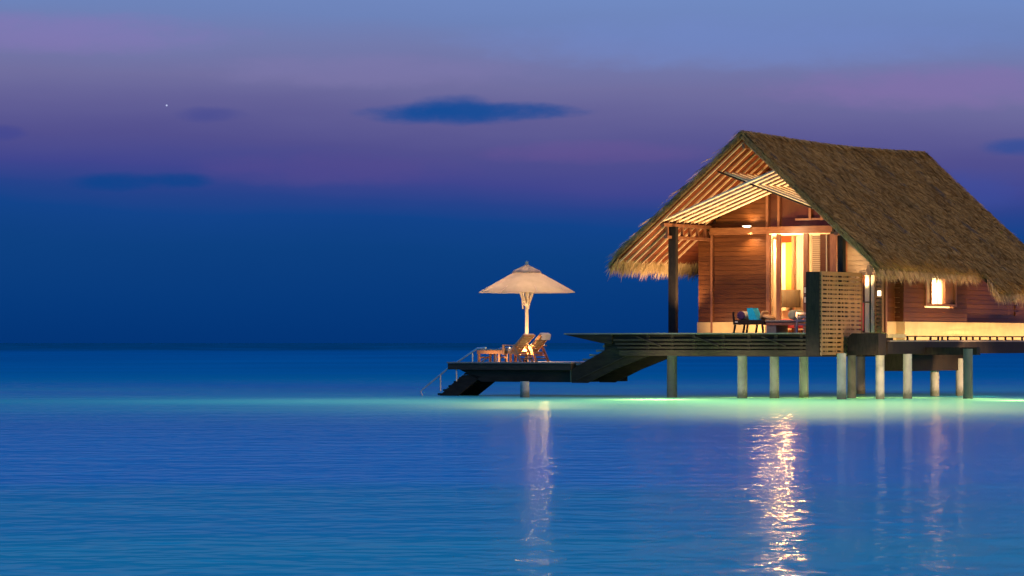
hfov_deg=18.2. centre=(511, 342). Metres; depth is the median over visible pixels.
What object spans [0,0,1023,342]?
sky
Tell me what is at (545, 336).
towel
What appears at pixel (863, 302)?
robe
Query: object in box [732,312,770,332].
bench
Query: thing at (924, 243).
thatched villa
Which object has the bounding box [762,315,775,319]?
cushion
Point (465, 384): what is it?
water stairs
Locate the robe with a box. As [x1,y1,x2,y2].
[859,301,870,330]
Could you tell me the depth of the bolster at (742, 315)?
76.47 m
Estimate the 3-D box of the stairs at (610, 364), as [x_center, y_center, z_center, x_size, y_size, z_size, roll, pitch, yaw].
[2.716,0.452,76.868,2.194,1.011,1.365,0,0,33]
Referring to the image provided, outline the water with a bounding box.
[0,343,1023,575]
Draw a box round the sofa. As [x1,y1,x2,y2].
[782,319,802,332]
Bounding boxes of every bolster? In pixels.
[737,311,748,319]
[788,310,804,319]
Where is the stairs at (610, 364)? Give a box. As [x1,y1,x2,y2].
[572,345,666,382]
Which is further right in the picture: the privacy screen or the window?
the window
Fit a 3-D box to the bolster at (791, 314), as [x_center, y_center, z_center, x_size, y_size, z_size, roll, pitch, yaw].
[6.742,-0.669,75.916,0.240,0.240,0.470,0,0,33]
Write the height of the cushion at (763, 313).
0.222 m
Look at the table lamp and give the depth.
78.63 m
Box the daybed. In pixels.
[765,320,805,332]
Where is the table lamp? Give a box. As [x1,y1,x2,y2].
[782,290,800,310]
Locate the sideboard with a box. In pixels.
[782,310,802,332]
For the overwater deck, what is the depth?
75.47 m
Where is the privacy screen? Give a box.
[806,271,861,355]
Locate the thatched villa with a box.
[606,130,1023,339]
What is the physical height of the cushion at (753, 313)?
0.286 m
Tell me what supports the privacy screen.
attached to the overwater deck
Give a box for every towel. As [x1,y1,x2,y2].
[535,333,550,339]
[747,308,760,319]
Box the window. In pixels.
[924,278,956,306]
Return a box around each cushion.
[760,311,768,319]
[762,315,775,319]
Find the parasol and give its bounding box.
[479,261,574,361]
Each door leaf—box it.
[820,234,829,271]
[860,275,864,331]
[870,275,870,331]
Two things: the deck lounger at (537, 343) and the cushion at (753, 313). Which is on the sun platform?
the deck lounger at (537, 343)
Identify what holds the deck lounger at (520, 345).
on the sun platform
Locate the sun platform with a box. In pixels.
[447,359,627,397]
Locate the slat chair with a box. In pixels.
[796,312,805,332]
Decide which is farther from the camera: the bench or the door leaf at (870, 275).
the bench
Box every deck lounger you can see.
[477,334,534,361]
[494,334,550,361]
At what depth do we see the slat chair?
75.07 m
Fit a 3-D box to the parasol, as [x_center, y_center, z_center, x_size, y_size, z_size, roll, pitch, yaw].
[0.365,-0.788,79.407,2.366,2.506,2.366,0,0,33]
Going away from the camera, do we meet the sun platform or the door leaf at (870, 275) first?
the door leaf at (870, 275)
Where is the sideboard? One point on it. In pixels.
(785, 316)
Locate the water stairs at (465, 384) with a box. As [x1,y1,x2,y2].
[420,347,509,395]
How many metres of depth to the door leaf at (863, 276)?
76.00 m
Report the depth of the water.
33.42 m
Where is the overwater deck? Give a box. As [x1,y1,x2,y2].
[564,333,1023,398]

